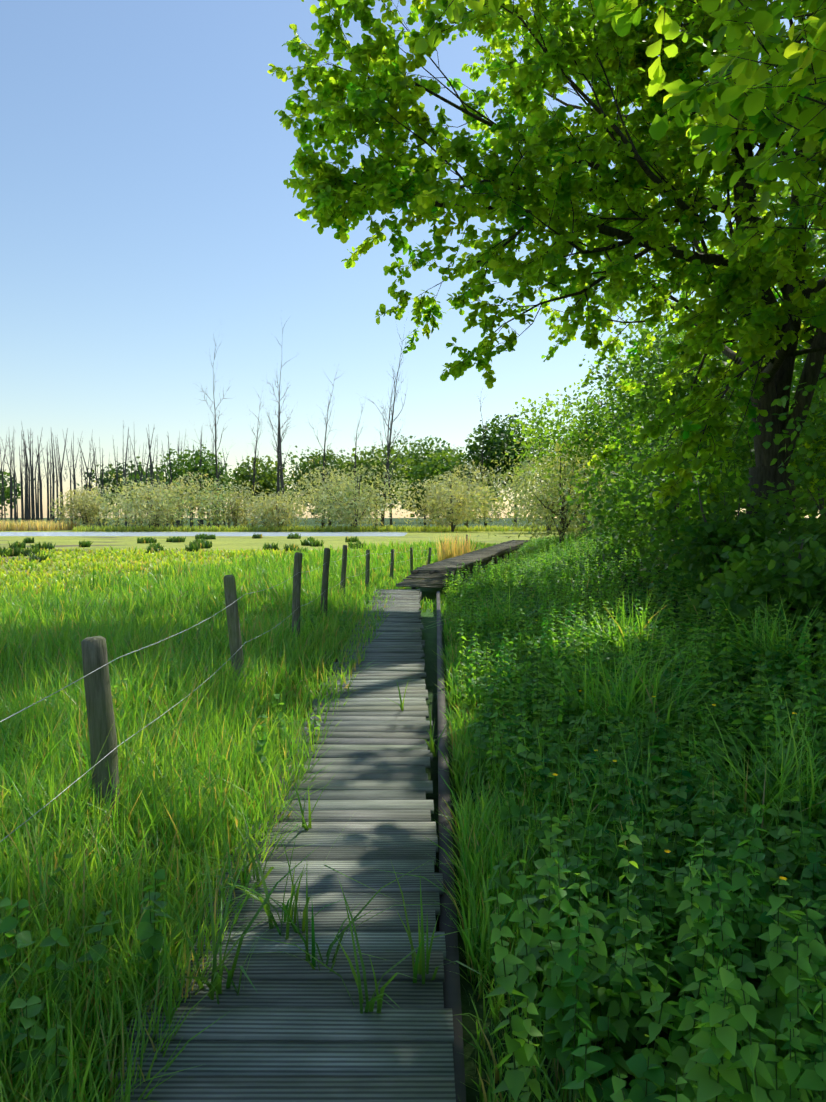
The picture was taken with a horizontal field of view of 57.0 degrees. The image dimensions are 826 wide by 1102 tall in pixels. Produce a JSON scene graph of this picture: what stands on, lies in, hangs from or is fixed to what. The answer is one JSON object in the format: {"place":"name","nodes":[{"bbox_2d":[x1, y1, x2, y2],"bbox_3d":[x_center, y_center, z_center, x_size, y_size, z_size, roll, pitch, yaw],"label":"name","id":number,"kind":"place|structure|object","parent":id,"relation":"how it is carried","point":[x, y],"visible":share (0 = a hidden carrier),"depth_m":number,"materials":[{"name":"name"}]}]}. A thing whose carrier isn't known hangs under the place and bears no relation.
{"place":"outdoors","nodes":[
{"label":"outdoors","id":0,"kind":"place"},
{"bbox_2d":[0,533,365,561],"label":"sedge tussocks","id":1,"kind":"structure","parent":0,"point":[197,544],"depth_m":42.39,"materials":[{"name":"green plant"}]},
{"bbox_2d":[0,545,388,627],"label":"meadow grass","id":2,"kind":"structure","parent":0,"point":[12,575],"depth_m":27.07,"materials":[{"name":"green plant"}]},
{"bbox_2d":[0,532,406,535],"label":"pond water","id":3,"kind":"structure","parent":0,"point":[198,533],"depth_m":86.53,"materials":[{"name":"grey liquid"}]},
{"bbox_2d":[0,518,819,1101],"bbox_3d":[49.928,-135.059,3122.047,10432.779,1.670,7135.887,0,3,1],"label":"ground","id":4,"kind":"structure","parent":0,"point":[250,542],"depth_m":19.02,"materials":[{"name":"green plant"}]},
{"bbox_2d":[0,471,24,515],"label":"tree","id":5,"kind":"object","parent":4,"relation":"on","point":[7,494],"visible":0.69,"depth_m":243.89,"materials":[{"name":"green plant"}]},
{"bbox_2d":[0,519,79,530],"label":"reeds","id":6,"kind":"object","parent":4,"relation":"on","point":[36,525],"visible":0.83,"depth_m":102.61,"materials":[{"name":"beige plant"}]},
{"bbox_2d":[48,486,134,526],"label":"bush","id":7,"kind":"object","parent":4,"relation":"on","point":[93,510],"depth_m":111.28,"materials":[{"name":"green plant"}]},
{"bbox_2d":[81,636,120,852],"bbox_3d":[-1.562,1.142,3.834,0.199,1.426,0.154,0,3,1],"label":"fence post","id":8,"kind":"object","parent":4,"relation":"on","point":[100,710],"visible":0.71,"depth_m":3.78,"materials":[{"name":"grey wood"}]},
{"bbox_2d":[0,421,229,527],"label":"bare tree trunks","id":9,"kind":"object","parent":4,"relation":"on","point":[27,512],"visible":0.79,"depth_m":139.93,"materials":[{"name":"brown plant"}]},
{"bbox_2d":[76,456,165,512],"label":"tree","id":10,"kind":"object","parent":4,"relation":"on","point":[113,470],"visible":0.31,"depth_m":273.35,"materials":[{"name":"green plant"}]},
{"bbox_2d":[80,470,231,526],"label":"bush","id":11,"kind":"object","parent":4,"relation":"on","point":[140,507],"depth_m":100.17,"materials":[{"name":"green plant"}]},
{"bbox_2d":[118,465,194,513],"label":"tree","id":12,"kind":"object","parent":4,"relation":"on","point":[144,478],"visible":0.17,"depth_m":255.32,"materials":[{"name":"green plant"}]},
{"bbox_2d":[0,576,385,1101],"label":"herbs","id":13,"kind":"object","parent":4,"relation":"on","point":[24,938],"visible":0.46,"depth_m":2.40,"materials":[{"name":"green plant"}]},
{"bbox_2d":[151,444,235,514],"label":"green tree","id":14,"kind":"object","parent":4,"relation":"on","point":[208,468],"depth_m":133.07,"materials":[{"name":"green plant"}]},
{"bbox_2d":[156,449,266,526],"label":"bare tree","id":15,"kind":"object","parent":4,"relation":"on","point":[216,524],"visible":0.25,"depth_m":135.98,"materials":[{"name":"brown plant"}]},
{"bbox_2d":[193,335,233,526],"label":"bare tree","id":16,"kind":"object","parent":4,"relation":"on","point":[215,441],"visible":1,"depth_m":109.31,"materials":[{"name":"grey plant"}]},
{"bbox_2d":[195,475,268,527],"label":"bush","id":17,"kind":"object","parent":4,"relation":"on","point":[235,501],"depth_m":107.25,"materials":[{"name":"green plant"}]},
{"bbox_2d":[223,575,245,694],"bbox_3d":[-1.592,0.964,6.886,0.127,1.510,0.273,1,3,24],"label":"fence post","id":18,"kind":"object","parent":4,"relation":"on","point":[234,634],"visible":0.62,"depth_m":6.80,"materials":[{"name":"grey wood"}]},
{"bbox_2d":[0,536,501,1101],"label":"grass belt","id":19,"kind":"object","parent":4,"relation":"on","point":[208,732],"visible":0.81,"depth_m":4.39,"materials":[{"name":"green plant"}]},
{"bbox_2d":[246,388,264,525],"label":"bare tree","id":20,"kind":"object","parent":4,"relation":"on","point":[254,463],"visible":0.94,"depth_m":114.26,"materials":[{"name":"grey plant"}]},
{"bbox_2d":[223,455,292,525],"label":"green tree","id":21,"kind":"object","parent":4,"relation":"on","point":[269,480],"depth_m":125.57,"materials":[{"name":"green plant"}]},
{"bbox_2d":[244,487,300,512],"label":"bush","id":22,"kind":"object","parent":4,"relation":"on","point":[288,497],"depth_m":285.82,"materials":[{"name":"green plant"}]},
{"bbox_2d":[240,488,310,527],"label":"bush","id":23,"kind":"object","parent":4,"relation":"on","point":[269,512],"depth_m":98.75,"materials":[{"name":"green plant"}]},
{"bbox_2d":[261,321,298,527],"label":"bare tree","id":24,"kind":"object","parent":4,"relation":"on","point":[278,471],"visible":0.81,"depth_m":108.96,"materials":[{"name":"grey plant"}]},
{"bbox_2d":[271,384,297,528],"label":"bare tree","id":25,"kind":"object","parent":4,"relation":"on","point":[281,467],"visible":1,"depth_m":105.12,"materials":[{"name":"grey plant"}]},
{"bbox_2d":[291,552,301,642],"bbox_3d":[-1.496,0.809,9.770,0.123,1.581,0.277,0,3,11],"label":"fence post","id":26,"kind":"object","parent":4,"relation":"on","point":[296,594],"visible":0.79,"depth_m":9.75,"materials":[{"name":"grey wood"}]},
{"bbox_2d":[276,446,353,510],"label":"green tree","id":27,"kind":"object","parent":4,"relation":"on","point":[312,466],"visible":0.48,"depth_m":145.95,"materials":[{"name":"green plant"}]},
{"bbox_2d":[3,580,635,1101],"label":"deck edge grass","id":28,"kind":"structure","parent":4,"relation":"on","point":[493,1002],"depth_m":2.59,"materials":[{"name":"green plant"}]},
{"bbox_2d":[309,368,337,526],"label":"bare tree","id":29,"kind":"object","parent":4,"relation":"on","point":[323,480],"visible":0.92,"depth_m":112.22,"materials":[{"name":"grey plant"}]},
{"bbox_2d":[321,548,329,616],"bbox_3d":[-1.445,0.725,12.490,0.126,1.558,0.231,-2,3,-35],"label":"fence post","id":30,"kind":"object","parent":4,"relation":"on","point":[325,577],"visible":0.77,"depth_m":12.42,"materials":[{"name":"grey wood"}]},
{"bbox_2d":[0,550,435,841],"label":"fence wire","id":31,"kind":"object","parent":30,"relation":"attached to","point":[162,714],"visible":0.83,"depth_m":3.84,"materials":[{"name":"grey metal"}]},
{"bbox_2d":[285,457,374,526],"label":"bush","id":32,"kind":"object","parent":4,"relation":"on","point":[316,510],"depth_m":111.42,"materials":[{"name":"green plant"}]},
{"bbox_2d":[300,470,377,517],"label":"bush","id":33,"kind":"object","parent":4,"relation":"on","point":[317,504],"visible":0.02,"depth_m":249.48,"materials":[{"name":"green plant"}]},
{"bbox_2d":[340,545,346,597],"bbox_3d":[-1.396,0.645,15.233,0.173,1.543,0.118,-2,3,-41],"label":"fence post","id":34,"kind":"object","parent":4,"relation":"on","point":[343,569],"visible":0.65,"depth_m":15.19,"materials":[{"name":"grey wood"}]},
{"bbox_2d":[72,524,620,531],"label":"reeds","id":35,"kind":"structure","parent":4,"relation":"on","point":[273,528],"depth_m":97.20,"materials":[{"name":"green plant"}]},
{"bbox_2d":[295,450,414,526],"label":"bush","id":36,"kind":"object","parent":4,"relation":"on","point":[335,503],"depth_m":97.43,"materials":[{"name":"green plant"}]},
{"bbox_2d":[348,397,367,527],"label":"bare tree","id":37,"kind":"object","parent":4,"relation":"on","point":[355,464],"visible":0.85,"depth_m":115.39,"materials":[{"name":"grey plant"}]},
{"bbox_2d":[365,550,369,589],"bbox_3d":[-1.100,0.642,18.337,0.112,1.356,0.192,0,3,10],"label":"fence post","id":38,"kind":"object","parent":4,"relation":"on","point":[367,575],"visible":0.75,"depth_m":18.30,"materials":[{"name":"grey wood"}]},
{"bbox_2d":[341,444,413,526],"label":"green tree","id":39,"kind":"object","parent":4,"relation":"on","point":[402,461],"depth_m":123.20,"materials":[{"name":"green plant"}]},
{"bbox_2d":[370,342,406,525],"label":"bare tree","id":40,"kind":"object","parent":4,"relation":"on","point":[388,451],"visible":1,"depth_m":102.95,"materials":[{"name":"grey plant"}]},
{"bbox_2d":[369,319,412,527],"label":"bare tree","id":41,"kind":"object","parent":4,"relation":"on","point":[384,495],"visible":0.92,"depth_m":106.52,"materials":[{"name":"grey plant"}]},
{"bbox_2d":[389,549,393,580],"bbox_3d":[-0.614,0.569,21.614,0.175,1.254,0.107,0,3,-10],"label":"fence post","id":42,"kind":"object","parent":4,"relation":"on","point":[392,563],"visible":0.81,"depth_m":21.57,"materials":[{"name":"grey wood"}]},
{"bbox_2d":[410,547,412,571],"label":"fence post","id":43,"kind":"object","parent":4,"relation":"on","point":[411,558],"visible":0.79,"depth_m":25.10,"materials":[{"name":"grey wood"}]},
{"bbox_2d":[401,483,440,517],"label":"bush","id":44,"kind":"object","parent":4,"relation":"on","point":[402,507],"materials":[{"name":"green plant"}]},
{"bbox_2d":[427,547,431,564],"bbox_3d":[0.577,0.471,28.596,0.258,1.214,0.113,0,3,1],"label":"fence post","id":45,"kind":"object","parent":4,"relation":"on","point":[429,554],"visible":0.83,"depth_m":28.55,"materials":[{"name":"grey wood"}]},
{"bbox_2d":[382,435,477,525],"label":"green tree","id":46,"kind":"object","parent":4,"relation":"on","point":[416,457],"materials":[{"name":"green plant"}]},
{"bbox_2d":[420,596,443,614],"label":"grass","id":47,"kind":"structure","parent":4,"relation":"on","point":[424,605],"depth_m":15.13,"materials":[{"name":"green plant"}]},
{"bbox_2d":[420,591,465,1101],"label":"boardwalk beams","id":48,"kind":"structure","parent":4,"relation":"on","point":[451,992],"depth_m":3.26,"materials":[{"name":"grey wood"}]},
{"bbox_2d":[110,589,455,1101],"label":"boardwalk planks","id":49,"kind":"object","parent":48,"relation":"on","point":[291,1028],"visible":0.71,"depth_m":2.87,"materials":[{"name":"grey wood"}]},
{"bbox_2d":[102,680,486,1013],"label":"grass tufts","id":50,"kind":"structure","parent":49,"relation":"on","point":[215,983],"depth_m":2.69,"materials":[{"name":"green plant"}]},
{"bbox_2d":[407,447,478,524],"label":"green tree","id":51,"kind":"object","parent":4,"relation":"on","point":[441,468],"depth_m":118.13,"materials":[{"name":"green plant"}]},
{"bbox_2d":[396,468,504,531],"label":"bush","id":52,"kind":"object","parent":4,"relation":"on","point":[458,491],"depth_m":93.01,"materials":[{"name":"green plant"}]},
{"bbox_2d":[402,476,500,519],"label":"bush","id":53,"kind":"object","parent":4,"relation":"on","point":[441,504],"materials":[{"name":"green plant"}]},
{"bbox_2d":[435,531,475,560],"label":"reeds","id":54,"kind":"object","parent":4,"relation":"on","point":[443,554],"depth_m":30.90,"materials":[{"name":"yellow plant"}]},
{"bbox_2d":[411,548,518,588],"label":"boardwalk supports","id":55,"kind":"object","parent":4,"relation":"on","point":[472,569],"visible":0.08,"depth_m":25.64,"materials":[{"name":"wood"}]},
{"bbox_2d":[411,542,529,577],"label":"boardwalk beams","id":56,"kind":"structure","parent":55,"relation":"on","point":[483,561],"depth_m":23.42,"materials":[{"name":"wood"}]},
{"bbox_2d":[396,540,528,587],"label":"boardwalk planks","id":57,"kind":"object","parent":56,"relation":"on","point":[422,577],"visible":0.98,"depth_m":20.06,"materials":[{"name":"grey wood"}]},
{"bbox_2d":[422,460,513,527],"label":"bush","id":58,"kind":"object","parent":4,"relation":"on","point":[479,482],"depth_m":106.49,"materials":[{"name":"green plant"}]},
{"bbox_2d":[476,391,491,527],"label":"bare tree","id":59,"kind":"object","parent":4,"relation":"on","point":[480,444],"visible":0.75,"depth_m":111.02,"materials":[{"name":"grey plant"}]},
{"bbox_2d":[462,412,558,526],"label":"green tree","id":60,"kind":"object","parent":4,"relation":"on","point":[498,445],"depth_m":114.33,"materials":[{"name":"green plant"}]},
{"bbox_2d":[497,458,590,532],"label":"bush","id":61,"kind":"object","parent":4,"relation":"on","point":[515,495],"depth_m":84.71,"materials":[{"name":"green plant"}]},
{"bbox_2d":[267,0,825,532],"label":"oak tree","id":62,"kind":"object","parent":4,"relation":"on","point":[529,78],"depth_m":13.43,"materials":[{"name":"green plant"}]},
{"bbox_2d":[468,429,635,544],"bbox_3d":[5.890,-2.435,30.723,7.335,4.892,6.796,0,3,1],"label":"bush","id":63,"kind":"object","parent":4,"relation":"on","point":[554,498],"depth_m":30.60,"materials":[{"name":"green plant"}]},
{"bbox_2d":[539,415,600,521],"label":"green tree","id":64,"kind":"object","parent":4,"relation":"on","point":[560,439],"depth_m":109.95,"materials":[{"name":"green plant"}]},
{"bbox_2d":[505,376,654,533],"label":"tree","id":65,"kind":"object","parent":4,"relation":"on","point":[582,425],"depth_m":48.36,"materials":[{"name":"green plant"}]},
{"bbox_2d":[335,0,825,326],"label":"oak tree","id":66,"kind":"object","parent":4,"relation":"on","point":[727,97],"depth_m":5.96,"materials":[{"name":"green plant"}]},
{"bbox_2d":[370,531,825,1101],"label":"grass","id":67,"kind":"structure","parent":4,"relation":"on","point":[494,837],"depth_m":3.78,"materials":[{"name":"green plant"}]},
{"bbox_2d":[397,582,825,851],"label":"grass tufts","id":68,"kind":"object","parent":4,"relation":"on","point":[769,801],"depth_m":5.43,"materials":[{"name":"green plant"}]},
{"bbox_2d":[569,436,662,530],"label":"bush","id":69,"kind":"object","parent":4,"relation":"on","point":[605,468],"depth_m":43.75,"materials":[{"name":"green plant"}]},
{"bbox_2d":[605,472,652,528],"bbox_3d":[7.963,-1.558,25.457,3.632,2.267,3.037,0,3,1],"label":"bush","id":70,"kind":"object","parent":4,"relation":"on","point":[624,504],"depth_m":25.26,"materials":[{"name":"green plant"}]},
{"bbox_2d":[442,530,825,1101],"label":"nettle plants","id":71,"kind":"object","parent":4,"relation":"on","point":[711,1040],"visible":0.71,"depth_m":2.22,"materials":[{"name":"green plant"}]},
{"bbox_2d":[447,517,825,1101],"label":"ground cover plant","id":72,"kind":"object","parent":4,"relation":"on","point":[665,889],"visible":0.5,"depth_m":3.77,"materials":[{"name":"green plant"}]},
{"bbox_2d":[558,460,727,545],"bbox_3d":[5.950,-1.075,19.320,4.486,2.481,4.039,0,3,1],"label":"bush","id":73,"kind":"object","parent":4,"relation":"on","point":[624,477],"depth_m":18.98,"materials":[{"name":"green plant"}]},
{"bbox_2d":[593,406,698,521],"bbox_3d":[11.104,-3.298,33.224,6.864,5.632,6.978,0,3,1],"label":"bush","id":74,"kind":"object","parent":4,"relation":"on","point":[625,445],"depth_m":32.83,"materials":[{"name":"green plant"}]},
{"bbox_2d":[578,303,729,451],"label":"tree","id":75,"kind":"object","parent":4,"relation":"on","point":[620,355],"depth_m":50.02,"materials":[{"name":"green plant"}]},
{"bbox_2d":[532,608,796,1004],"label":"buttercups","id":76,"kind":"object","parent":4,"relation":"on","point":[668,851],"visible":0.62,"depth_m":3.99,"materials":[{"name":"plant"}]},
{"bbox_2d":[599,424,745,518],"bbox_3d":[9.204,-2.527,26.724,4.899,4.164,4.538,0,3,1],"label":"bush","id":77,"kind":"object","parent":4,"relation":"on","point":[643,446],"depth_m":26.98,"materials":[{"name":"green plant"}]},
{"bbox_2d":[582,441,770,560],"bbox_3d":[5.395,-0.922,15.695,3.764,2.657,3.758,0,3,1],"label":"bush","id":78,"kind":"object","parent":4,"relation":"on","point":[631,499],"depth_m":15.30,"materials":[{"name":"green plant"}]},
{"bbox_2d":[601,414,755,514],"bbox_3d":[7.862,-2.322,22.383,4.627,3.980,5.800,0,3,1],"label":"bush","id":79,"kind":"object","parent":4,"relation":"on","point":[649,440],"depth_m":21.72,"materials":[{"name":"green plant"}]},
{"bbox_2d":[578,263,804,449],"bbox_3d":[13.903,-7.243,37.145,11.547,13.711,12.478,0,3,1],"label":"tree","id":80,"kind":"object","parent":4,"relation":"on","point":[647,408],"depth_m":37.00,"materials":[{"name":"green plant"}]},
{"bbox_2d":[640,419,799,513],"bbox_3d":[11.679,-2.937,28.499,6.466,5.000,6.120,0,3,1],"label":"bush","id":81,"kind":"object","parent":4,"relation":"on","point":[709,453],"depth_m":28.29,"materials":[{"name":"green plant"}]},
{"bbox_2d":[636,475,825,590],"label":"bush","id":82,"kind":"object","parent":4,"relation":"on","point":[717,527],"depth_m":11.16,"materials":[{"name":"green plant"}]},
{"bbox_2d":[647,345,825,516],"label":"bush","id":83,"kind":"object","parent":4,"relation":"on","point":[744,442],"depth_m":20.02,"materials":[{"name":"green plant"}]},
{"bbox_2d":[676,361,825,514],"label":"bush","id":84,"kind":"object","parent":4,"relation":"on","point":[815,498],"depth_m":28.77,"materials":[{"name":"green plant"}]},
{"bbox_2d":[681,179,824,404],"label":"tree","id":85,"kind":"object","parent":4,"relation":"on","point":[776,287],"depth_m":35.45,"materials":[{"name":"green plant"}]},
{"bbox_2d":[690,166,825,421],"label":"tree","id":86,"kind":"object","parent":4,"relation":"on","point":[812,244],"visible":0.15,"depth_m":25.93,"materials":[{"name":"green plant"}]},
{"bbox_2d":[691,529,825,642],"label":"bush","id":87,"kind":"object","parent":4,"relation":"on","point":[806,573],"depth_m":7.73,"materials":[{"name":"green plant"}]},
{"bbox_2d":[721,354,825,521],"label":"bush","id":88,"kind":"object","parent":4,"relation":"on","point":[822,400],"depth_m":23.71,"materials":[{"name":"green plant"}]},
{"bbox_2d":[762,355,825,536],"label":"bush","id":89,"kind":"object","parent":4,"relation":"on","point":[811,434],"visible":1,"depth_m":10.09,"materials":[{"name":"green plant"}]},
{"bbox_2d":[795,442,825,517],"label":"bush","id":90,"kind":"object","parent":4,"relation":"on","point":[800,488],"visible":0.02,"depth_m":48.25,"materials":[{"name":"green plant"}]},
{"bbox_2d":[0,0,824,517],"label":"sky","id":91,"kind":"structure","parent":0,"point":[147,210],"materials":[{"name":"blue"}]}
]}

